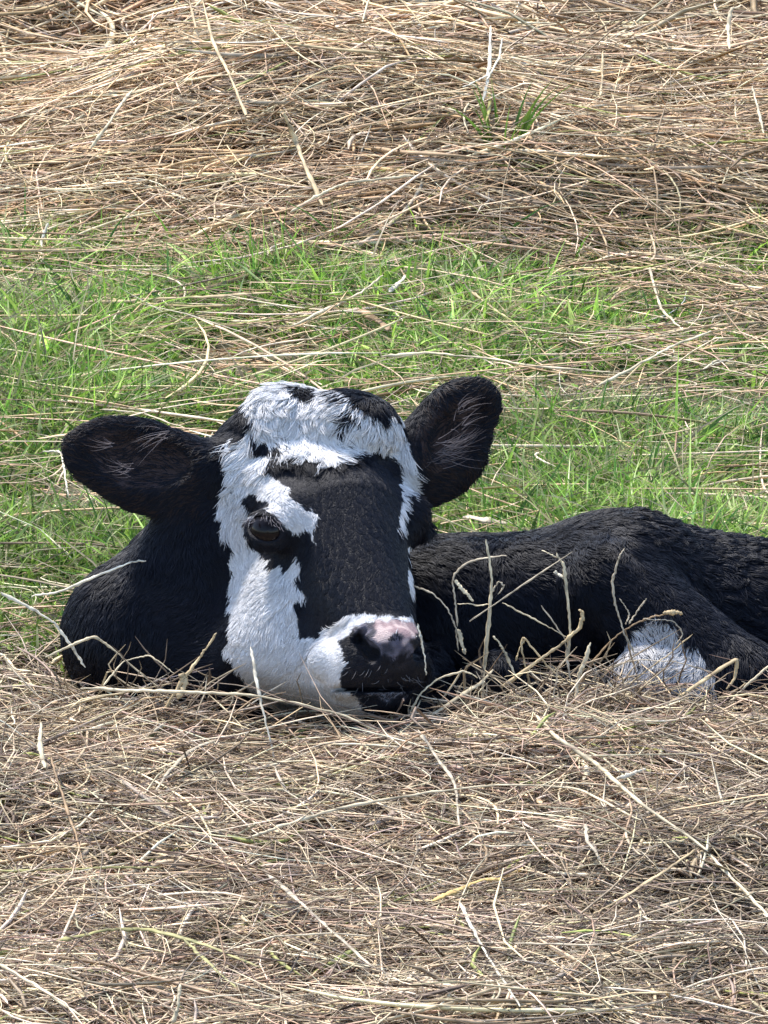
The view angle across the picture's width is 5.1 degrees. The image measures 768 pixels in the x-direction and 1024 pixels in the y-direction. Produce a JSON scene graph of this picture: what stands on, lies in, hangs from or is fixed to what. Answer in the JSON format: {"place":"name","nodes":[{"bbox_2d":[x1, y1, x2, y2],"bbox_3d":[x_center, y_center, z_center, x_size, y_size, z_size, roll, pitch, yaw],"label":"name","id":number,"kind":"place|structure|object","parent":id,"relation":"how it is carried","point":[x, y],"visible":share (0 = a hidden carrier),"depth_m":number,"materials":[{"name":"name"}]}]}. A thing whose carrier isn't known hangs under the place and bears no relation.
{"place":"outdoors","nodes":[
{"label":"outdoors","id":0,"kind":"place"},
{"bbox_2d":[0,2,767,974],"bbox_3d":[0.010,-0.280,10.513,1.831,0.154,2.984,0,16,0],"label":"grass","id":1,"kind":"structure","parent":0,"point":[714,428],"depth_m":10.29,"materials":[{"name":"green plant"}]},
{"bbox_2d":[0,504,62,535],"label":"straw stalk","id":2,"kind":"object","parent":1,"relation":"on","point":[26,524],"visible":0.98,"depth_m":9.58,"materials":[{"name":"beige plant"}]},
{"bbox_2d":[39,223,48,259],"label":"straw stalk","id":3,"kind":"object","parent":1,"relation":"on","point":[43,235],"visible":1,"depth_m":10.79,"materials":[{"name":"beige plant"}]},
{"bbox_2d":[101,409,184,427],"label":"straw stalk","id":4,"kind":"object","parent":1,"relation":"on","point":[163,420],"visible":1,"depth_m":10.02,"materials":[{"name":"beige plant"}]},
{"bbox_2d":[85,292,271,303],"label":"straw stalk","id":5,"kind":"object","parent":1,"relation":"on","point":[201,297],"visible":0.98,"depth_m":10.50,"materials":[{"name":"beige plant"}]},
{"bbox_2d":[0,630,765,731],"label":"dry weed litter","id":6,"kind":"object","parent":1,"relation":"on","point":[439,701],"visible":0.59,"depth_m":8.95,"materials":[{"name":"plant"}]},
{"bbox_2d":[165,633,216,707],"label":"weed stalk","id":7,"kind":"object","parent":6,"relation":"on","point":[183,677],"visible":0.99,"depth_m":8.92,"materials":[{"name":"plant"}]},
{"bbox_2d":[452,539,505,707],"bbox_3d":[0.098,0.115,8.976,0.047,0.172,0.052,11,19,33],"label":"weed stalk","id":8,"kind":"object","parent":6,"relation":"on","point":[488,622],"visible":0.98,"depth_m":8.97,"materials":[{"name":"plant"}]},
{"bbox_2d":[500,605,584,688],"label":"weed stalk","id":9,"kind":"object","parent":6,"relation":"on","point":[531,665],"visible":1,"depth_m":8.96,"materials":[{"name":"plant"}]},
{"bbox_2d":[503,603,565,636],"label":"straw stalk","id":10,"kind":"object","parent":9,"relation":"on","point":[529,616],"visible":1,"depth_m":8.97,"materials":[{"name":"beige plant"}]},
{"bbox_2d":[542,550,571,659],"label":"weed stalk","id":11,"kind":"object","parent":6,"relation":"on","point":[563,575],"visible":1,"depth_m":8.96,"materials":[{"name":"plant"}]},
{"bbox_2d":[611,548,634,652],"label":"weed stalk","id":12,"kind":"object","parent":6,"relation":"on","point":[613,594],"visible":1,"depth_m":8.96,"materials":[{"name":"plant"}]},
{"bbox_2d":[578,598,682,688],"bbox_3d":[0.258,0.137,8.968,0.112,0.091,0.019,-2,16,-6],"label":"weed stalk","id":13,"kind":"object","parent":6,"relation":"on","point":[671,612],"visible":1,"depth_m":8.97,"materials":[{"name":"plant"}]},
{"bbox_2d":[592,659,711,672],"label":"straw stalk","id":14,"kind":"object","parent":6,"relation":"on","point":[660,661],"visible":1,"depth_m":8.97,"materials":[{"name":"beige plant"}]},
{"bbox_2d":[0,0,767,308],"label":"hay","id":15,"kind":"object","parent":1,"relation":"on","point":[479,17],"visible":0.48,"depth_m":11.18,"materials":[{"name":"plant"}]},
{"bbox_2d":[90,89,132,148],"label":"straw stalk","id":16,"kind":"object","parent":15,"relation":"on","point":[98,137],"visible":1,"depth_m":11.00,"materials":[{"name":"beige plant"}]},
{"bbox_2d":[202,0,246,115],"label":"straw stalk","id":17,"kind":"object","parent":15,"relation":"on","point":[218,53],"visible":1,"depth_m":11.09,"materials":[{"name":"beige plant"}]},
{"bbox_2d":[283,113,323,204],"bbox_3d":[-0.102,-0.447,10.836,0.021,0.088,0.151,-4,16,-13],"label":"dry blade","id":18,"kind":"object","parent":15,"relation":"on","point":[294,139],"visible":1,"depth_m":10.86,"materials":[{"name":"plant"}]},
{"bbox_2d":[0,0,767,278],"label":"hay chaff behind","id":19,"kind":"object","parent":15,"relation":"on","point":[353,137],"visible":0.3,"depth_m":11.16,"materials":[{"name":"plant"}]},
{"bbox_2d":[290,174,505,212],"bbox_3d":[0.033,-0.406,10.853,0.351,0.058,0.031,-11,19,-34],"label":"straw stalk","id":20,"kind":"object","parent":15,"relation":"on","point":[356,181],"visible":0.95,"depth_m":10.79,"materials":[{"name":"beige plant"}]},
{"bbox_2d":[463,26,502,100],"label":"straw stalk","id":21,"kind":"object","parent":15,"relation":"on","point":[489,70],"visible":1,"depth_m":11.06,"materials":[{"name":"beige plant"}]},
{"bbox_2d":[437,73,577,166],"bbox_3d":[0.156,-0.498,10.965,0.145,0.126,0.124,8,18,26],"label":"grass tuft","id":22,"kind":"object","parent":15,"relation":"on","point":[527,117],"visible":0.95,"depth_m":10.97,"materials":[{"name":"green plant"}]},
{"bbox_2d":[599,51,603,95],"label":"straw stalk","id":23,"kind":"object","parent":15,"relation":"on","point":[602,67],"visible":1,"depth_m":11.29,"materials":[{"name":"beige plant"}]},
{"bbox_2d":[725,5,740,49],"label":"straw stalk","id":24,"kind":"object","parent":15,"relation":"on","point":[729,17],"visible":1,"depth_m":11.53,"materials":[{"name":"beige plant"}]},
{"bbox_2d":[751,86,763,132],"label":"straw stalk","id":25,"kind":"object","parent":15,"relation":"on","point":[758,112],"visible":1,"depth_m":11.12,"materials":[{"name":"beige plant"}]},
{"bbox_2d":[0,0,767,646],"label":"loose straw","id":26,"kind":"object","parent":1,"relation":"on","point":[606,106],"visible":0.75,"depth_m":10.90,"materials":[{"name":"beige plant"}]},
{"bbox_2d":[43,450,68,495],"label":"straw stalk","id":27,"kind":"object","parent":26,"relation":"on","point":[58,451],"visible":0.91,"depth_m":9.81,"materials":[{"name":"beige plant"}]},
{"bbox_2d":[648,267,683,330],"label":"straw stalk","id":28,"kind":"object","parent":26,"relation":"on","point":[658,300],"visible":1,"depth_m":10.52,"materials":[{"name":"beige plant"}]},
{"bbox_2d":[0,606,767,1023],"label":"hay swath","id":29,"kind":"object","parent":1,"relation":"on","point":[266,958],"visible":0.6,"depth_m":8.40,"materials":[{"name":"plant"}]},
{"bbox_2d":[37,722,46,767],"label":"dry blade","id":30,"kind":"object","parent":29,"relation":"on","point":[40,749],"visible":1,"depth_m":8.65,"materials":[{"name":"plant"}]},
{"bbox_2d":[0,592,85,667],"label":"straw stalk","id":31,"kind":"object","parent":29,"relation":"on","point":[9,597],"visible":1,"depth_m":8.99,"materials":[{"name":"beige plant"}]},
{"bbox_2d":[0,964,89,1021],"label":"straw stalk","id":32,"kind":"object","parent":29,"relation":"on","point":[3,966],"visible":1,"depth_m":7.91,"materials":[{"name":"beige plant"}]},
{"bbox_2d":[51,757,86,874],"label":"straw stalk","id":33,"kind":"object","parent":29,"relation":"on","point":[65,805],"visible":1,"depth_m":8.52,"materials":[{"name":"beige plant"}]},
{"bbox_2d":[0,866,161,872],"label":"straw stalk","id":34,"kind":"object","parent":29,"relation":"on","point":[105,867],"visible":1,"depth_m":8.38,"materials":[{"name":"beige plant"}]},
{"bbox_2d":[46,636,160,688],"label":"straw stalk","id":35,"kind":"object","parent":29,"relation":"on","point":[83,640],"visible":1,"depth_m":8.97,"materials":[{"name":"beige plant"}]},
{"bbox_2d":[103,655,172,685],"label":"straw stalk","id":36,"kind":"object","parent":29,"relation":"on","point":[109,677],"visible":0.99,"depth_m":8.95,"materials":[{"name":"beige plant"}]},
{"bbox_2d":[56,927,261,967],"bbox_3d":[-0.207,0.409,8.156,0.200,0.015,0.073,3,16,10],"label":"dry blade","id":37,"kind":"object","parent":29,"relation":"on","point":[153,930],"visible":0.98,"depth_m":8.17,"materials":[{"name":"plant"}]},
{"bbox_2d":[171,984,181,1023],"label":"straw stalk","id":38,"kind":"object","parent":29,"relation":"on","point":[176,1011],"visible":1,"depth_m":7.87,"materials":[{"name":"beige plant"}]},
{"bbox_2d":[156,740,216,789],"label":"straw stalk","id":39,"kind":"object","parent":29,"relation":"on","point":[179,760],"visible":1,"depth_m":8.71,"materials":[{"name":"beige plant"}]},
{"bbox_2d":[183,938,235,986],"bbox_3d":[-0.161,0.424,8.069,0.008,0.022,0.208,-4,17,-15],"label":"dry blade","id":40,"kind":"object","parent":29,"relation":"on","point":[204,958],"visible":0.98,"depth_m":8.10,"materials":[{"name":"plant"}]},
{"bbox_2d":[80,687,383,733],"bbox_3d":[-0.154,0.205,8.868,0.339,0.042,0.017,4,17,14],"label":"straw stalk","id":41,"kind":"object","parent":29,"relation":"on","point":[179,691],"visible":1,"depth_m":8.86,"materials":[{"name":"beige plant"}]},
{"bbox_2d":[250,646,274,757],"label":"straw stalk","id":42,"kind":"object","parent":29,"relation":"on","point":[255,677],"visible":1,"depth_m":8.87,"materials":[{"name":"beige plant"}]},
{"bbox_2d":[261,869,372,967],"bbox_3d":[-0.069,0.388,8.254,0.011,0.015,0.338,-5,17,-18],"label":"straw stalk","id":43,"kind":"object","parent":29,"relation":"on","point":[294,897],"visible":0.99,"depth_m":8.24,"materials":[{"name":"beige plant"}]},
{"bbox_2d":[0,587,767,1023],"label":"hay stalks","id":44,"kind":"object","parent":29,"relation":"on","point":[304,987],"visible":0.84,"depth_m":8.36,"materials":[{"name":"plant"}]},
{"bbox_2d":[0,584,767,1023],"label":"hay chaff","id":45,"kind":"object","parent":29,"relation":"on","point":[478,770],"visible":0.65,"depth_m":8.41,"materials":[{"name":"plant"}]},
{"bbox_2d":[0,603,767,1023],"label":"hay leaf strips","id":46,"kind":"object","parent":29,"relation":"on","point":[528,1003],"visible":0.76,"depth_m":8.40,"materials":[{"name":"plant"}]},
{"bbox_2d":[0,646,767,823],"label":"hay","id":47,"kind":"object","parent":29,"relation":"on","point":[708,720],"visible":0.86,"depth_m":8.84,"materials":[{"name":"plant"}]},
{"bbox_2d":[410,670,477,711],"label":"straw stalk","id":48,"kind":"object","parent":47,"relation":"on","point":[418,696],"visible":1,"depth_m":8.91,"materials":[{"name":"beige plant"}]},
{"bbox_2d":[493,636,514,673],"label":"weed stalk","id":49,"kind":"object","parent":47,"relation":"on","point":[508,660],"visible":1,"depth_m":8.95,"materials":[{"name":"plant"}]},
{"bbox_2d":[515,637,563,697],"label":"weed stalk","id":50,"kind":"object","parent":47,"relation":"on","point":[536,652],"visible":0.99,"depth_m":8.97,"materials":[{"name":"plant"}]},
{"bbox_2d":[418,730,459,825],"bbox_3d":[0.063,0.268,8.660,0.018,0.025,0.244,-3,16,-9],"label":"dry blade","id":51,"kind":"object","parent":29,"relation":"on","point":[441,764],"visible":1,"depth_m":8.69,"materials":[{"name":"plant"}]},
{"bbox_2d":[245,784,640,838],"bbox_3d":[0.071,0.289,8.565,0.396,0.039,0.185,2,16,8],"label":"straw stalk","id":52,"kind":"object","parent":29,"relation":"on","point":[305,818],"visible":0.99,"depth_m":8.59,"materials":[{"name":"beige plant"}]},
{"bbox_2d":[426,669,492,716],"bbox_3d":[0.080,0.190,8.929,0.076,0.044,0.006,-6,17,-21],"label":"dry blade","id":53,"kind":"object","parent":29,"relation":"on","point":[469,689],"visible":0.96,"depth_m":8.93,"materials":[{"name":"plant"}]},
{"bbox_2d":[432,878,504,900],"bbox_3d":[0.080,0.365,8.328,0.010,0.005,0.098,15,22,42],"label":"dry blade","id":54,"kind":"object","parent":29,"relation":"on","point":[447,893],"visible":0.97,"depth_m":8.32,"materials":[{"name":"plant"}]},
{"bbox_2d":[459,903,520,1006],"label":"straw stalk","id":55,"kind":"object","parent":29,"relation":"on","point":[463,908],"visible":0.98,"depth_m":8.09,"materials":[{"name":"beige plant"}]},
{"bbox_2d":[429,934,689,945],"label":"straw stalk","id":56,"kind":"object","parent":29,"relation":"on","point":[558,944],"visible":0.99,"depth_m":8.05,"materials":[{"name":"beige plant"}]},
{"bbox_2d":[574,642,590,714],"bbox_3d":[0.205,0.182,8.939,0.013,0.086,0.038,4,17,15],"label":"dry blade","id":57,"kind":"object","parent":29,"relation":"on","point":[584,661],"visible":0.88,"depth_m":8.94,"materials":[{"name":"plant"}]},
{"bbox_2d":[583,824,600,859],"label":"dry blade","id":58,"kind":"object","parent":29,"relation":"on","point":[586,828],"visible":1,"depth_m":8.39,"materials":[{"name":"plant"}]},
{"bbox_2d":[616,768,645,779],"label":"straw stalk","id":59,"kind":"object","parent":29,"relation":"on","point":[627,775],"visible":1,"depth_m":8.65,"materials":[{"name":"beige plant"}]},
{"bbox_2d":[625,630,640,693],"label":"straw stalk","id":60,"kind":"object","parent":29,"relation":"on","point":[632,661],"visible":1,"depth_m":8.97,"materials":[{"name":"brown plant"}]},
{"bbox_2d":[593,848,697,913],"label":"straw stalk","id":61,"kind":"object","parent":29,"relation":"on","point":[651,879],"visible":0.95,"depth_m":8.32,"materials":[{"name":"beige plant"}]},
{"bbox_2d":[602,634,692,709],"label":"straw stalk","id":62,"kind":"object","parent":29,"relation":"on","point":[657,662],"visible":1,"depth_m":8.98,"materials":[{"name":"beige plant"}]},
{"bbox_2d":[533,712,767,915],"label":"straw stalk","id":63,"kind":"object","parent":29,"relation":"on","point":[586,757],"visible":1,"depth_m":8.49,"materials":[{"name":"beige plant"}]},
{"bbox_2d":[650,658,738,715],"bbox_3d":[0.323,0.185,8.962,0.101,0.058,0.012,-4,16,-13],"label":"dry blade","id":64,"kind":"object","parent":29,"relation":"on","point":[709,676],"visible":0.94,"depth_m":8.97,"materials":[{"name":"plant"}]},
{"bbox_2d":[730,666,767,702],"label":"straw stalk","id":65,"kind":"object","parent":29,"relation":"on","point":[753,679],"visible":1,"depth_m":8.97,"materials":[{"name":"beige plant"}]},
{"bbox_2d":[0,0,767,679],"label":"loose chaff","id":66,"kind":"object","parent":1,"relation":"on","point":[368,154],"visible":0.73,"depth_m":10.92,"materials":[{"name":"plant"}]},
{"bbox_2d":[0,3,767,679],"bbox_3d":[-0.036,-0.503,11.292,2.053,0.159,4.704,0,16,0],"label":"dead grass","id":67,"kind":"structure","parent":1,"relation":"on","point":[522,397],"depth_m":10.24,"materials":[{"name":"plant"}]},
{"bbox_2d":[290,275,382,325],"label":"straw stalk","id":68,"kind":"object","parent":67,"relation":"on","point":[328,307],"visible":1,"depth_m":10.45,"materials":[{"name":"beige plant"}]},
{"bbox_2d":[357,308,391,329],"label":"dead leaf","id":69,"kind":"object","parent":67,"relation":"on","point":[372,317],"visible":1,"depth_m":10.44,"materials":[{"name":"plant"}]},
{"bbox_2d":[381,351,611,372],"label":"straw stalk","id":70,"kind":"object","parent":67,"relation":"on","point":[447,354],"visible":0.98,"depth_m":10.25,"materials":[{"name":"beige plant"}]},
{"bbox_2d":[597,331,710,386],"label":"straw stalk","id":71,"kind":"object","parent":67,"relation":"on","point":[641,362],"visible":1,"depth_m":10.15,"materials":[{"name":"beige plant"}]},
{"bbox_2d":[0,623,767,1023],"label":"hay flakes","id":72,"kind":"object","parent":1,"relation":"on","point":[238,951],"visible":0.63,"depth_m":8.40,"materials":[{"name":"plant"}]},
{"bbox_2d":[388,275,405,291],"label":"dead leaf","id":73,"kind":"object","parent":1,"relation":"on","point":[391,289],"visible":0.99,"depth_m":10.55,"materials":[{"name":"plant"}]},
{"bbox_2d":[59,375,767,731],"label":"calf","id":74,"kind":"object","parent":1,"relation":"on","point":[289,533],"visible":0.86,"depth_m":9.03},
{"bbox_2d":[32,560,144,596],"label":"straw stalk","id":75,"kind":"object","parent":74,"relation":"on","point":[78,584],"visible":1,"depth_m":9.02,"materials":[{"name":"beige plant"}]},
{"bbox_2d":[417,623,426,674],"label":"straw stalk","id":76,"kind":"object","parent":74,"relation":"hanging from","point":[420,637],"visible":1,"depth_m":8.89,"materials":[{"name":"grey plant"}]},
{"bbox_2d":[414,586,458,649],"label":"straw stalk","id":77,"kind":"object","parent":74,"relation":"attached to","point":[428,591],"visible":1,"depth_m":8.97,"materials":[{"name":"grey plant"}]},
{"bbox_2d":[469,551,572,621],"bbox_3d":[0.143,0.078,8.960,0.110,0.071,0.002,-3,16,-10],"label":"straw stalk","id":78,"kind":"object","parent":74,"relation":"on","point":[526,582],"visible":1,"depth_m":8.96,"materials":[{"name":"beige plant"}]},
{"bbox_2d":[462,515,507,524],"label":"dead leaf","id":79,"kind":"object","parent":1,"relation":"on","point":[483,519],"visible":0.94,"depth_m":9.58,"materials":[{"name":"plant"}]},
{"bbox_2d":[469,289,515,322],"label":"straw stalk","id":80,"kind":"object","parent":1,"relation":"on","point":[477,296],"visible":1,"depth_m":10.49,"materials":[{"name":"beige plant"}]},
{"bbox_2d":[702,358,766,369],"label":"straw stalk","id":81,"kind":"object","parent":1,"relation":"on","point":[716,361],"visible":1,"depth_m":10.22,"materials":[{"name":"beige plant"}]}
]}

